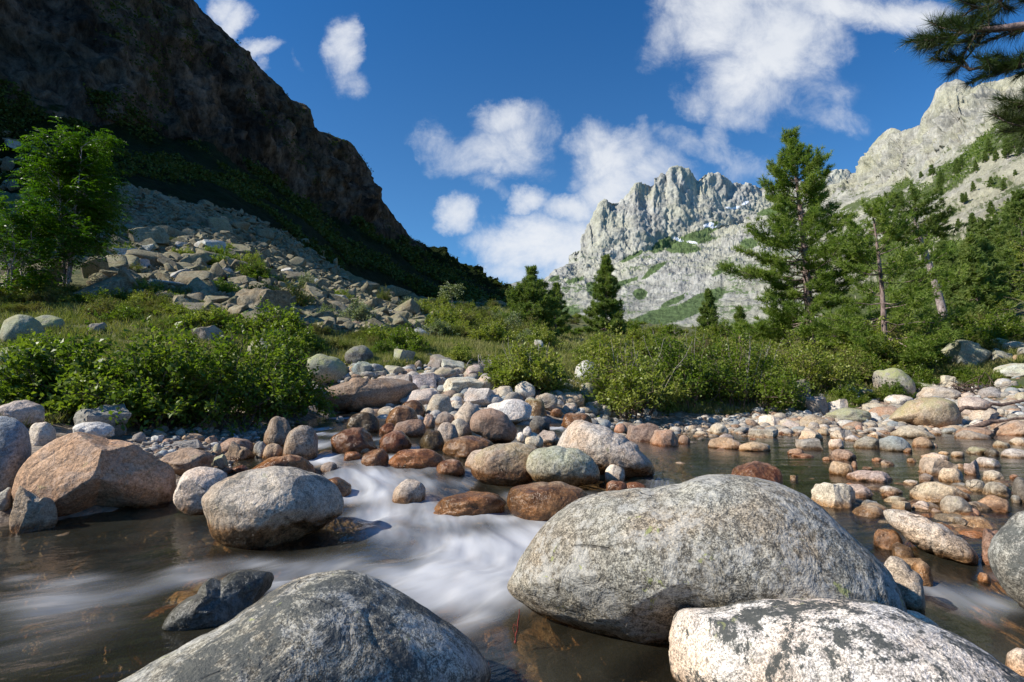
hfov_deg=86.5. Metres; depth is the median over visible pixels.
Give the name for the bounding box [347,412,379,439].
stone
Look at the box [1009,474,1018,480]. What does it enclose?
stone
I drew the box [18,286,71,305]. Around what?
shrub
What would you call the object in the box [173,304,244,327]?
shrub
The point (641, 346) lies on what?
shrub
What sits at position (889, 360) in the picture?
shrub
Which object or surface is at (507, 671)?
stone
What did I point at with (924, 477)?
stone
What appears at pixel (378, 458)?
stone
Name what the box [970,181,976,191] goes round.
pine tree
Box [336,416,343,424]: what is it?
stone
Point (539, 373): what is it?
willow bush
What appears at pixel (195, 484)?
boulder
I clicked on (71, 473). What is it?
boulder
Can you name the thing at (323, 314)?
scree stone
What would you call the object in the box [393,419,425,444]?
stone
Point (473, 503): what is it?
boulder
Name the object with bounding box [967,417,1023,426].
driftwood log
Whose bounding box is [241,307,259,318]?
scree stone
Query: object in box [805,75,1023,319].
mountain side
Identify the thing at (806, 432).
stone
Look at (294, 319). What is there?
shrub
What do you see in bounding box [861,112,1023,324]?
slope scrub
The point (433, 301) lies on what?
shrub
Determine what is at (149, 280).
scree block
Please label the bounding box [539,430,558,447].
stone
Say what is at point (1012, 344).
stone
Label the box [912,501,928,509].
stone
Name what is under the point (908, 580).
boulder
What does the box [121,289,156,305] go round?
shrub
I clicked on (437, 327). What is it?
shrub
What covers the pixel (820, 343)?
shrub
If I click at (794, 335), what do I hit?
shrub
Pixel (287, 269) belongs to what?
scree block
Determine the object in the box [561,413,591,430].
stone
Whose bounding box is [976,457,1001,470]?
stone
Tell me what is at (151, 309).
shrub
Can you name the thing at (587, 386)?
stone
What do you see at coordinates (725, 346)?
shrub
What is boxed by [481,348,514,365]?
shrub
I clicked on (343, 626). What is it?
boulder
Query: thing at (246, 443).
stone
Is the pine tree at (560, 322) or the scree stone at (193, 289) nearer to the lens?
the scree stone at (193, 289)
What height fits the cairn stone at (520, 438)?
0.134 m
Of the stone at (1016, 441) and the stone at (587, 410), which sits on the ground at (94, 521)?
the stone at (587, 410)
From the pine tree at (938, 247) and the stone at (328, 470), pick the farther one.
the pine tree at (938, 247)
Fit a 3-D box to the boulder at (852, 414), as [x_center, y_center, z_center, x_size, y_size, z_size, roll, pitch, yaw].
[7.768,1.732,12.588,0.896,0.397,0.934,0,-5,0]
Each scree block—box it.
[0,156,14,171]
[5,139,21,148]
[6,180,18,190]
[111,248,135,254]
[124,226,169,244]
[131,215,146,221]
[133,267,147,272]
[140,259,150,266]
[142,244,153,251]
[147,278,183,283]
[170,268,190,278]
[175,241,187,245]
[194,239,225,250]
[194,264,206,270]
[220,230,230,237]
[222,267,233,272]
[226,259,233,264]
[228,275,253,283]
[235,288,290,310]
[281,268,292,270]
[333,258,337,265]
[358,280,379,290]
[377,311,388,315]
[379,285,410,296]
[387,303,397,308]
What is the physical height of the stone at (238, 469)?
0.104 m
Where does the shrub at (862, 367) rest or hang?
on the ground at (94, 521)
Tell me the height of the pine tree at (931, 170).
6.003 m
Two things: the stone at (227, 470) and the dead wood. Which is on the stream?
the stone at (227, 470)
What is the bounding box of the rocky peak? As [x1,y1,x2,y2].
[544,165,851,326]
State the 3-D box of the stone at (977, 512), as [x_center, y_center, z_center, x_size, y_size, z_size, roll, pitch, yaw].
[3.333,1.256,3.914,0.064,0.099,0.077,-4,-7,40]
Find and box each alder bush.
[0,308,121,424]
[15,310,245,433]
[123,309,314,435]
[227,313,343,418]
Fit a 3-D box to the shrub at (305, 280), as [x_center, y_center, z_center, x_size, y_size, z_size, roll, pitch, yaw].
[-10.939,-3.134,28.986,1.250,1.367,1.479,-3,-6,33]
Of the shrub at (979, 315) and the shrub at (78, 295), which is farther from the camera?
the shrub at (979, 315)
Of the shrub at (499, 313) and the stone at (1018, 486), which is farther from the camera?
the shrub at (499, 313)
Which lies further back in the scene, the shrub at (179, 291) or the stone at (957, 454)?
the shrub at (179, 291)
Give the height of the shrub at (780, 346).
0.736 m
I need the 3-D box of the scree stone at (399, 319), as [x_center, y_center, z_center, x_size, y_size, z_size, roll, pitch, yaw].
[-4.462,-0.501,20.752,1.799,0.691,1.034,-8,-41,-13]
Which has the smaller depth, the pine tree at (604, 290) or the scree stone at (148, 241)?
the scree stone at (148, 241)
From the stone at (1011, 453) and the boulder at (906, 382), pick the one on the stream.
the stone at (1011, 453)
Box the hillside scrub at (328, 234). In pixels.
[0,78,510,301]
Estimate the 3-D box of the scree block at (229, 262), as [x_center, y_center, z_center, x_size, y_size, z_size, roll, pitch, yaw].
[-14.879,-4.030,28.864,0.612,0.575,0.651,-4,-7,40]
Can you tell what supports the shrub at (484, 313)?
on the ground at (94, 521)
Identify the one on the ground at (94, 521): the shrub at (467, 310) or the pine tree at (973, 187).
the shrub at (467, 310)
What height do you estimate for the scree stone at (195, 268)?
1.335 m
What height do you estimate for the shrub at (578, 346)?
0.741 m
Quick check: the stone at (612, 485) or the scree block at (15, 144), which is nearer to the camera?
the stone at (612, 485)
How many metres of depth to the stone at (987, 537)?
3.06 m
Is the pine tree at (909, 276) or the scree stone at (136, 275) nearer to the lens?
the scree stone at (136, 275)
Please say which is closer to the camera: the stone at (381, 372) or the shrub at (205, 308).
the stone at (381, 372)
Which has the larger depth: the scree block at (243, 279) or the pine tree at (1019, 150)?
the pine tree at (1019, 150)
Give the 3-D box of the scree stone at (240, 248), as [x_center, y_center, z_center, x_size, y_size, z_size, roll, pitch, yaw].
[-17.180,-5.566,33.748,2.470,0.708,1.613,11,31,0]
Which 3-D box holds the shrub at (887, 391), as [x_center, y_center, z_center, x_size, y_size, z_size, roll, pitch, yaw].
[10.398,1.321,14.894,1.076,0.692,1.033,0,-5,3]
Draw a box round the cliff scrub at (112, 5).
[90,0,506,284]
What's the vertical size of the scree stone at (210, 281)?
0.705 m
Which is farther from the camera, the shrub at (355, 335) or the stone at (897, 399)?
the shrub at (355, 335)
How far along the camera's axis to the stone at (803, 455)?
7.12 m
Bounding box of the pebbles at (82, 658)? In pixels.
[0,332,1023,681]
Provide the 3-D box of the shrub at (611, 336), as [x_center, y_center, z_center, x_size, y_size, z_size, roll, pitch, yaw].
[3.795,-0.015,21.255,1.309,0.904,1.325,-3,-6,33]
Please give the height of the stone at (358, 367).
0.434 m
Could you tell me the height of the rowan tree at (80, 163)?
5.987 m
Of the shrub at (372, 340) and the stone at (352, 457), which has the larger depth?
the shrub at (372, 340)
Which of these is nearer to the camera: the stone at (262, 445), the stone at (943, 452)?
the stone at (262, 445)
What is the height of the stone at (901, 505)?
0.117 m
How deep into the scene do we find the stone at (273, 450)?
6.10 m
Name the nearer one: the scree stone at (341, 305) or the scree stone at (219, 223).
the scree stone at (341, 305)
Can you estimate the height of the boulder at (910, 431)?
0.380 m
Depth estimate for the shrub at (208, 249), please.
29.84 m
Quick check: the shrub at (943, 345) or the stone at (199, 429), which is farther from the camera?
the shrub at (943, 345)
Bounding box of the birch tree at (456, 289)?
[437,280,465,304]
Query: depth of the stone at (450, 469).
5.41 m
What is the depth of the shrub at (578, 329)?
43.36 m
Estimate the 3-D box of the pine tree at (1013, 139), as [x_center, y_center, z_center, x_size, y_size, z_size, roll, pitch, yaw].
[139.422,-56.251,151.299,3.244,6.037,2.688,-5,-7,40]
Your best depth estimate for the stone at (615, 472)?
5.20 m
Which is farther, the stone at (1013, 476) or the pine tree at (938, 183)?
the pine tree at (938, 183)
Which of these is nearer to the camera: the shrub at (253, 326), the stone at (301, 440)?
the stone at (301, 440)
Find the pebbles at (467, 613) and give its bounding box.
[83,321,1018,640]
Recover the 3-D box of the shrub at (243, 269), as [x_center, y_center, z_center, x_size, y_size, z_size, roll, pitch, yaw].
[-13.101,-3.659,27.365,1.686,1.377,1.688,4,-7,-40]
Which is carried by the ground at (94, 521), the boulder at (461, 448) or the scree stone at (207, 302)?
the scree stone at (207, 302)
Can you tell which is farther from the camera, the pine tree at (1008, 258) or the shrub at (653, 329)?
the shrub at (653, 329)
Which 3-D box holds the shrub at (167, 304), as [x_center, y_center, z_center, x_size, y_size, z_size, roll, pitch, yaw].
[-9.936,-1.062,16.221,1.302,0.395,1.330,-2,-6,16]
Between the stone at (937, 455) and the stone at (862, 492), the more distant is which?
the stone at (937, 455)
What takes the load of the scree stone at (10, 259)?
on the ground at (94, 521)
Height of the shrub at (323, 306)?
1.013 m
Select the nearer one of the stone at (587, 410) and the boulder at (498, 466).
the boulder at (498, 466)
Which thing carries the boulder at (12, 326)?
on the ground at (94, 521)
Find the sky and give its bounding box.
[194,0,1023,284]
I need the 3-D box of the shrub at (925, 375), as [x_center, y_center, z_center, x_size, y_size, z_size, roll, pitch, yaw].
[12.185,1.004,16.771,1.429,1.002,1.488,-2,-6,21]
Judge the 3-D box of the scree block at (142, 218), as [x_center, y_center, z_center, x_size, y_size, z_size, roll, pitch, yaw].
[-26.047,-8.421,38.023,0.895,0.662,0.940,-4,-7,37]
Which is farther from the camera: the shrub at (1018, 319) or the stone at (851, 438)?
the shrub at (1018, 319)
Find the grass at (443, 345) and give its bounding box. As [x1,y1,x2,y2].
[0,283,1023,426]
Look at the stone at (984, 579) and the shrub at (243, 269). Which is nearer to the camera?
the stone at (984, 579)
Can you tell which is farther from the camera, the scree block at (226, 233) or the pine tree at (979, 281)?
the scree block at (226, 233)
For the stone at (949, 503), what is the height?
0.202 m
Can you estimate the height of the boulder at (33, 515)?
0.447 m
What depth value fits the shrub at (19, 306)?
15.33 m
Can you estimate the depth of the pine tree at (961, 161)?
185.85 m
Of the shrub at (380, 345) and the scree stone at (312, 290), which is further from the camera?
the scree stone at (312, 290)
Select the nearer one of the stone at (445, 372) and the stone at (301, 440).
the stone at (301, 440)
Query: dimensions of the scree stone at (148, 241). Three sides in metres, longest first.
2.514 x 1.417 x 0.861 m
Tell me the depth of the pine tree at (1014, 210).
56.21 m
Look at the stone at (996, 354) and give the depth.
17.17 m
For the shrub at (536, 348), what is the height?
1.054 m
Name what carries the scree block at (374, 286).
on the scree rubble
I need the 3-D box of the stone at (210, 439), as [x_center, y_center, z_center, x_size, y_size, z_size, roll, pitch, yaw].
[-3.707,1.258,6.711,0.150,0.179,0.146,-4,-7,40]
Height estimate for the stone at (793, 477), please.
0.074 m
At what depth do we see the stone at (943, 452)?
7.50 m
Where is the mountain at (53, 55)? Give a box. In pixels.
[0,0,511,302]
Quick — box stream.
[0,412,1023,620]
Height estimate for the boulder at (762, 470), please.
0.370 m
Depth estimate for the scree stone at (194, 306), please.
15.91 m
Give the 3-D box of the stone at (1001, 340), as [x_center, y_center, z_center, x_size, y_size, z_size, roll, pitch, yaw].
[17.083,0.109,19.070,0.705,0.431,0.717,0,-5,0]
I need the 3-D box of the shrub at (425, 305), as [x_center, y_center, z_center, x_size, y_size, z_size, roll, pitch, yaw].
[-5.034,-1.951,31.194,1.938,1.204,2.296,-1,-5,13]
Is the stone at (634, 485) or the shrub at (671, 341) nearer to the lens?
the stone at (634, 485)
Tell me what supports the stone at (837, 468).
on the ground at (94, 521)
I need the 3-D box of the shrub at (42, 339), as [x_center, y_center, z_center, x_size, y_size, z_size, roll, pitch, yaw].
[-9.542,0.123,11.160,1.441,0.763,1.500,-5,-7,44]
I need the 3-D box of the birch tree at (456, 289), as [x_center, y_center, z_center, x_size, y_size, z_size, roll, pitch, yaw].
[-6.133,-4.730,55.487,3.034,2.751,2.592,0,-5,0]
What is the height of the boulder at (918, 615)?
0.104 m
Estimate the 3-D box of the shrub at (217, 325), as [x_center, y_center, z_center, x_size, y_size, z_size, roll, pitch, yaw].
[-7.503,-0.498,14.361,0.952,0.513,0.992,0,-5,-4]
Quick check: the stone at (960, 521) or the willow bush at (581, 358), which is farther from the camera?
the willow bush at (581, 358)
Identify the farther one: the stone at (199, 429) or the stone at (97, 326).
the stone at (97, 326)
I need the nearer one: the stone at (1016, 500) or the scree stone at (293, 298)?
the stone at (1016, 500)
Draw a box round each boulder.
[0,314,45,342]
[0,345,45,361]
[0,400,44,426]
[0,416,31,490]
[9,485,57,538]
[11,432,175,516]
[73,403,131,435]
[118,570,490,681]
[126,616,171,670]
[160,447,213,474]
[162,570,273,636]
[173,467,226,516]
[201,466,343,558]
[247,338,286,357]
[252,454,315,472]
[306,354,348,382]
[321,377,417,411]
[331,427,377,462]
[388,449,443,473]
[430,491,505,523]
[443,435,493,466]
[470,408,516,443]
[470,442,537,488]
[487,399,531,424]
[507,474,906,652]
[507,481,587,523]
[526,446,599,486]
[557,420,654,480]
[669,598,1023,681]
[731,461,782,484]
[787,483,803,491]
[811,482,855,516]
[825,407,871,421]
[846,470,892,485]
[872,368,915,395]
[883,509,978,565]
[884,556,925,614]
[889,397,961,427]
[890,425,935,442]
[907,610,937,625]
[909,482,971,505]
[916,386,961,399]
[941,340,991,367]
[988,511,1023,608]
[993,363,1023,377]
[993,420,1023,437]
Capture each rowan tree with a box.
[0,116,138,286]
[0,189,80,302]
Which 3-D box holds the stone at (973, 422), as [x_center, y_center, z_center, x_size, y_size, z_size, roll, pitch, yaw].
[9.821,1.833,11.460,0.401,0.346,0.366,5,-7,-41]
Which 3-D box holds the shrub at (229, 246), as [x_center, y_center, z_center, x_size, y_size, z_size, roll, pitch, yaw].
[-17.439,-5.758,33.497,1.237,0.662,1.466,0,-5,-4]
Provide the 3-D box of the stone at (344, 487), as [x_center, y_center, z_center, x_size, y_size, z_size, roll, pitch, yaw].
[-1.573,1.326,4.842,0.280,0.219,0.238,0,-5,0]
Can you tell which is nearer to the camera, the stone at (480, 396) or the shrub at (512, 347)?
the stone at (480, 396)
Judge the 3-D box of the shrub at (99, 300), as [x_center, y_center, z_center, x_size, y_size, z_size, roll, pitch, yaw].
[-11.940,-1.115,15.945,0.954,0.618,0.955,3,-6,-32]
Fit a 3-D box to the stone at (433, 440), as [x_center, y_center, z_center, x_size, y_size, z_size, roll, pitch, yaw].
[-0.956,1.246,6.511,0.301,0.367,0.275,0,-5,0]
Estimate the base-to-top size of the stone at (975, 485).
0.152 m
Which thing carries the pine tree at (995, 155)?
on the mountain side at (948, 128)
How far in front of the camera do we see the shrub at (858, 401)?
13.94 m
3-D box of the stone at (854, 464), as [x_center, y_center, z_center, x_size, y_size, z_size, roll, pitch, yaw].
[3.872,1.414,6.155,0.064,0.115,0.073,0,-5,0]
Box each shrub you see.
[0,276,41,296]
[0,290,45,303]
[0,301,56,312]
[0,328,85,357]
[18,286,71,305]
[23,282,72,291]
[54,280,83,292]
[58,291,112,303]
[79,292,131,320]
[83,286,129,302]
[84,293,120,306]
[95,303,144,320]
[107,241,133,250]
[115,295,152,308]
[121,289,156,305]
[124,286,170,300]
[129,263,148,272]
[133,274,164,292]
[135,304,169,314]
[142,293,172,306]
[152,301,179,308]
[154,304,195,315]
[155,316,197,324]
[162,282,191,294]
[170,245,194,253]
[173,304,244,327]
[196,303,228,314]
[202,244,224,254]
[207,252,230,265]
[209,313,235,330]
[212,276,245,292]
[213,243,232,255]
[221,321,253,334]
[225,242,235,248]
[225,252,236,258]
[225,313,260,334]
[232,248,266,264]
[234,256,270,275]
[236,257,280,280]
[237,279,274,290]
[237,295,307,335]
[245,269,276,281]
[254,313,278,327]
[269,277,317,307]
[275,327,311,355]
[290,323,326,351]
[297,270,317,286]
[306,302,347,317]
[306,334,331,352]
[312,319,337,335]
[325,335,356,350]
[334,289,354,298]
[340,294,382,322]
[345,332,359,338]
[353,323,380,338]
[356,321,394,340]
[360,331,380,344]
[370,337,396,353]
[376,283,391,300]
[381,321,436,353]
[382,325,403,333]
[397,295,424,314]
[414,297,434,312]
[421,317,460,337]
[424,300,458,325]
[424,304,447,313]
[426,298,439,305]
[429,310,474,326]
[432,300,468,318]
[437,295,447,305]
[440,300,457,311]
[444,321,470,337]
[444,340,477,362]
[446,315,469,329]
[449,299,480,328]
[455,301,473,311]
[459,325,481,332]
[463,308,479,315]
[465,319,517,343]
[466,299,477,305]
[475,318,509,329]
[477,306,491,316]
[477,311,507,331]
[478,296,486,302]
[481,334,503,342]
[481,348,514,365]
[483,348,518,374]
[485,306,502,314]
[487,297,499,307]
[492,336,548,357]
[494,310,505,319]
[501,310,531,329]
[504,328,525,338]
[508,313,548,336]
[510,337,557,365]
[514,328,532,344]
[521,325,566,350]
[525,321,554,336]
[537,344,552,351]
[561,329,581,334]
[568,346,584,354]
[569,316,580,323]
[572,313,584,318]
[572,327,583,331]
[577,337,597,352]
[587,331,608,341]
[596,330,623,346]
[625,317,646,332]
[625,322,649,342]
[628,351,650,361]
[629,332,662,356]
[646,326,662,339]
[647,322,661,332]
[657,321,684,334]
[660,333,682,347]
[685,332,723,359]
[687,324,715,349]
[689,330,722,349]
[704,317,732,337]
[706,331,742,357]
[709,323,732,339]
[744,338,783,358]
[756,338,788,350]
[781,325,804,339]
[801,336,835,348]
[820,344,905,369]
[822,315,903,360]
[825,380,870,403]
[827,353,910,373]
[830,346,883,380]
[835,350,890,384]
[848,396,865,404]
[859,345,892,364]
[860,389,885,397]
[862,393,884,400]
[870,310,928,350]
[873,377,915,397]
[877,333,933,367]
[887,329,942,370]
[896,358,940,384]
[897,328,952,366]
[906,316,928,328]
[912,306,979,334]
[912,376,928,390]
[919,317,967,338]
[927,315,967,333]
[930,329,968,351]
[937,363,970,378]
[957,365,996,387]
[959,310,996,323]
[960,327,1009,344]
[961,303,1023,335]
[963,315,1023,340]
[966,314,1023,328]
[967,334,1006,349]
[987,369,1006,380]
[1007,384,1023,388]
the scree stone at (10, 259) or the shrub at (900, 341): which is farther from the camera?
the scree stone at (10, 259)
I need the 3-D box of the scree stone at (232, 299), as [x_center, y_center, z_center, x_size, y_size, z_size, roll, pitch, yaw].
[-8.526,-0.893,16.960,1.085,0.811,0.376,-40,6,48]
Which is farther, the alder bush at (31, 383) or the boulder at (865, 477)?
the alder bush at (31, 383)
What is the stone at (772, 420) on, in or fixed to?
on the ground at (94, 521)
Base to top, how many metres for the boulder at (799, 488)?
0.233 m
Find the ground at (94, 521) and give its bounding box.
[0,191,1023,681]
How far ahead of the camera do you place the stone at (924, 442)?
8.41 m
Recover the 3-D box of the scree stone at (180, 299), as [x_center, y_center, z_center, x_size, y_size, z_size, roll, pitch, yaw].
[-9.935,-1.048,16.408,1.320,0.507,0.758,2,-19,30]
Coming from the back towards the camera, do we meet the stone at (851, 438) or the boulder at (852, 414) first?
the boulder at (852, 414)
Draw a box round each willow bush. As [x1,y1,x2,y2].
[478,339,576,393]
[561,320,691,420]
[569,330,645,372]
[640,320,748,415]
[683,319,814,413]
[740,323,870,392]
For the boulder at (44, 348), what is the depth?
10.30 m
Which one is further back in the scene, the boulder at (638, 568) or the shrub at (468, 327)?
the shrub at (468, 327)
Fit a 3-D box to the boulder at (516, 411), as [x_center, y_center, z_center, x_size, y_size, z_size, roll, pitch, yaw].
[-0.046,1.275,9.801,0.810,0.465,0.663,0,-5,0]
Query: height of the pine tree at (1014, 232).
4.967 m
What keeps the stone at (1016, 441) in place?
on the stream
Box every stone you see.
[0,251,44,264]
[0,273,17,282]
[0,487,12,510]
[23,259,61,277]
[29,422,55,445]
[35,315,64,329]
[71,277,130,294]
[72,422,114,437]
[81,257,109,277]
[88,273,109,282]
[88,322,106,332]
[90,242,132,254]
[106,255,139,266]
[107,255,128,268]
[109,235,128,244]
[113,269,142,280]
[116,267,138,287]
[125,249,162,266]
[127,288,146,293]
[132,432,145,442]
[133,238,159,250]
[142,442,150,445]
[150,435,163,442]
[155,291,177,296]
[157,253,179,267]
[161,284,178,289]
[162,281,181,286]
[162,439,172,443]
[163,252,183,260]
[171,295,190,307]
[171,439,205,449]
[172,295,190,299]
[175,271,213,283]
[175,428,185,435]
[179,252,212,263]
[180,286,196,293]
[181,433,204,440]
[183,277,215,291]
[183,302,225,310]
[187,266,199,270]
[187,292,203,300]
[187,545,216,563]
[191,325,222,342]
[191,427,202,433]
[193,419,217,428]
[196,249,229,258]
[199,288,211,296]
[202,278,218,289]
[204,216,233,232]
[204,295,229,303]
[204,300,215,308]
[205,436,217,444]
[209,262,226,279]
[211,454,227,468]
[213,443,221,451]
[220,438,253,451]
[220,467,232,473]
[224,441,254,463]
[225,303,237,309]
[226,244,252,253]
[227,295,237,303]
[227,304,248,317]
[230,259,256,270]
[231,465,248,473]
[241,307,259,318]
[253,441,260,457]
[256,441,266,463]
[262,443,282,460]
[263,416,290,449]
[267,268,284,279]
[283,425,317,465]
[285,271,307,280]
[290,295,296,305]
[303,322,321,330]
[305,285,326,298]
[306,311,335,319]
[309,318,323,323]
[310,305,321,312]
[315,300,332,310]
[315,321,333,328]
[319,316,335,327]
[320,462,337,478]
[321,291,333,297]
[322,320,331,328]
[328,301,347,313]
[328,477,351,496]
[329,293,350,304]
[332,304,341,312]
[335,317,349,323]
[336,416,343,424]
[341,321,354,330]
[344,345,372,364]
[344,451,360,462]
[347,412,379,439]
[351,361,371,376]
[360,318,383,327]
[360,448,369,455]
[361,448,388,471]
[364,298,382,307]
[371,306,389,315]
[373,370,386,375]
[378,374,412,381]
[379,423,394,437]
[379,430,411,456]
[381,314,417,328]
[384,365,403,373]
[385,316,392,323]
[385,405,417,425]
[392,299,419,314]
[392,479,425,512]
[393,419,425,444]
[394,349,414,361]
[403,400,425,416]
[405,388,437,404]
[408,319,421,327]
[412,373,439,389]
[415,360,421,367]
[420,430,443,455]
[424,414,434,431]
[426,394,451,414]
[428,354,450,367]
[434,367,455,377]
[435,411,454,428]
[436,459,464,480]
[437,378,443,384]
[437,422,458,443]
[441,359,463,368]
[443,377,483,392]
[451,400,462,406]
[451,418,471,436]
[452,393,463,397]
[454,367,464,373]
[454,401,479,425]
[464,388,498,406]
[464,449,481,472]
[466,364,483,375]
[478,376,494,388]
[485,646,504,667]
[489,660,521,681]
[497,386,512,396]
[515,381,534,397]
[516,432,524,442]
[523,426,531,436]
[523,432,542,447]
[525,398,546,416]
[530,416,549,434]
[534,340,542,346]
[536,393,557,410]
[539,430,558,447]
[550,408,562,417]
[561,392,584,407]
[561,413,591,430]
[563,404,577,412]
[574,360,599,381]
[577,407,591,412]
[581,382,595,401]
[586,401,599,409]
[605,465,624,483]
[606,480,626,490]
[614,423,627,433]
[626,423,658,449]
[626,482,645,488]
[650,429,678,453]
[678,435,689,447]
[708,437,740,452]
[709,423,728,434]
[719,434,733,438]
[739,442,770,456]
[748,428,777,437]
[758,415,781,425]
[781,420,799,426]
[787,448,803,457]
[789,379,810,401]
[790,475,797,481]
[791,453,813,459]
[795,438,822,453]
[799,427,822,441]
[800,414,831,426]
[805,396,828,414]
[808,422,819,427]
[818,428,828,434]
[822,457,831,461]
[827,399,847,410]
[828,439,843,448]
[829,449,856,461]
[829,461,853,478]
[830,430,851,442]
[844,435,859,444]
[849,484,872,499]
[851,461,857,470]
[853,436,880,455]
[855,425,862,429]
[861,402,886,408]
[861,500,877,504]
[862,466,872,470]
[867,431,885,437]
[868,406,896,415]
[872,457,881,462]
[873,529,902,556]
[879,436,911,458]
[879,486,902,494]
[880,460,893,467]
[881,491,897,498]
[884,395,913,404]
[884,496,907,504]
[891,499,911,511]
[892,542,913,557]
[903,448,911,453]
[903,480,918,486]
[907,458,915,463]
[911,561,932,590]
[912,437,933,451]
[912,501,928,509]
[916,382,932,390]
[916,457,957,480]
[919,473,933,482]
[921,453,948,460]
[930,430,941,434]
[931,508,942,514]
[938,451,949,454]
[938,468,962,484]
[940,375,955,384]
[940,495,972,512]
[951,451,964,459]
[952,517,968,525]
[954,430,990,442]
[956,427,994,437]
[958,396,991,415]
[960,392,974,396]
[963,460,980,479]
[965,479,984,495]
[966,446,986,456]
[968,408,999,419]
[969,420,988,428]
[972,508,980,516]
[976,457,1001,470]
[977,387,1001,397]
[977,572,990,586]
[978,495,1011,516]
[980,528,998,582]
[982,470,1004,481]
[982,481,1011,498]
[984,448,999,458]
[989,350,1012,361]
[992,338,1008,343]
[992,440,1009,450]
[1000,448,1023,461]
[1002,341,1023,349]
[1005,648,1023,677]
[1009,437,1023,447]
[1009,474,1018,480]
[1011,495,1020,505]
[1012,477,1023,508]
[1014,392,1023,398]
[1017,347,1023,354]
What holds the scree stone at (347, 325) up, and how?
on the ground at (94, 521)
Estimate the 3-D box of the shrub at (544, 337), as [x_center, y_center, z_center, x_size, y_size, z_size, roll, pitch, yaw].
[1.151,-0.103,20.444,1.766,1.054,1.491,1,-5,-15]
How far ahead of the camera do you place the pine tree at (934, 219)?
32.56 m
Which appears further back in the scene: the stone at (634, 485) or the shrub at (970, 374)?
the shrub at (970, 374)
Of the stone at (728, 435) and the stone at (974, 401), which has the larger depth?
the stone at (974, 401)
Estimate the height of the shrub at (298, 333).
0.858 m
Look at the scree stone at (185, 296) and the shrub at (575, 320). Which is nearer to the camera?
the scree stone at (185, 296)
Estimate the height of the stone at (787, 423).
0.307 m
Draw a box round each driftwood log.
[958,399,1023,412]
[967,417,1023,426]
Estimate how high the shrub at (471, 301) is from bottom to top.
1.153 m
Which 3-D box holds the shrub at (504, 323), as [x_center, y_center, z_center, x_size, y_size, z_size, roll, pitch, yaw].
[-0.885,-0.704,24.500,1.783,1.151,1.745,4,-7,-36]
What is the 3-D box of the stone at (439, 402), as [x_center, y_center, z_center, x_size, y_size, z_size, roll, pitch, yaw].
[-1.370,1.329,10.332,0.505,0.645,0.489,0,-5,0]
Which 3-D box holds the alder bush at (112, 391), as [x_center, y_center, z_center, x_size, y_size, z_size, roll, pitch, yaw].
[-5.093,0.419,7.369,2.584,1.780,2.448,-4,-7,37]
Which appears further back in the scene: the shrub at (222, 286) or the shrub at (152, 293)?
the shrub at (222, 286)
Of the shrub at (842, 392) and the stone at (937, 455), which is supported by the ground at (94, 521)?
the shrub at (842, 392)
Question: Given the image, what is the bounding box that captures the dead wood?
[926,372,1016,393]
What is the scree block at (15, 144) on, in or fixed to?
on the mountain at (53, 55)
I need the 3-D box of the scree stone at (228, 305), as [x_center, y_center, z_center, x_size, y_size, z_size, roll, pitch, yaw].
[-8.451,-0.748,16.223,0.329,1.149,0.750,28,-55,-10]
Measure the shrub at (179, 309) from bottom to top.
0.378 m
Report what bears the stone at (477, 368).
on the ground at (94, 521)
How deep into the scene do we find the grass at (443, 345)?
14.59 m
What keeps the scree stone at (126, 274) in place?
on the ground at (94, 521)
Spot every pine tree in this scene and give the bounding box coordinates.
[501,264,561,336]
[547,281,571,333]
[581,253,627,335]
[693,287,719,332]
[714,125,918,348]
[730,304,749,341]
[795,191,986,363]
[872,185,970,317]
[889,293,904,314]
[897,0,1023,159]
[902,270,914,291]
[914,267,925,289]
[928,164,935,175]
[932,240,943,263]
[933,241,947,270]
[935,171,944,184]
[935,254,946,292]
[936,178,942,193]
[942,248,960,279]
[942,263,960,307]
[948,235,1021,313]
[951,232,1005,316]
[952,158,959,171]
[953,240,964,284]
[954,163,960,173]
[958,155,965,165]
[959,193,965,204]
[966,212,978,234]
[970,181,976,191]
[971,160,979,172]
[973,216,994,245]
[981,150,988,162]
[982,137,993,153]
[983,220,1023,337]
[985,201,996,217]
[986,176,994,186]
[989,224,1008,253]
[990,217,1000,230]
[992,149,999,160]
[994,245,1007,257]
[995,214,1013,245]
[997,226,1023,287]
[997,247,1023,302]
[999,138,1014,158]
[999,180,1006,191]
[1002,188,1023,235]
[1008,233,1023,277]
[1009,134,1018,147]
[1014,142,1023,155]
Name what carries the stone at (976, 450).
on the stream
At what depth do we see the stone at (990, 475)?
5.34 m
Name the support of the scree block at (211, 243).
on the ground at (94, 521)
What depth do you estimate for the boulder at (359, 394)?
11.04 m
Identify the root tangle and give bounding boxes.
[465,354,495,371]
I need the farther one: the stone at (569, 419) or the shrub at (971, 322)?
the shrub at (971, 322)
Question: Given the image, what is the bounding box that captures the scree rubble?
[0,128,426,333]
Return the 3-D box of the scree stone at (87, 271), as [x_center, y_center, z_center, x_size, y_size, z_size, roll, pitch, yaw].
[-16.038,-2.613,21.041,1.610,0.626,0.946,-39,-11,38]
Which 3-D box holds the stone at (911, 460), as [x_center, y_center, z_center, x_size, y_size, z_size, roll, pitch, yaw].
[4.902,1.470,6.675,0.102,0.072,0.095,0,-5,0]

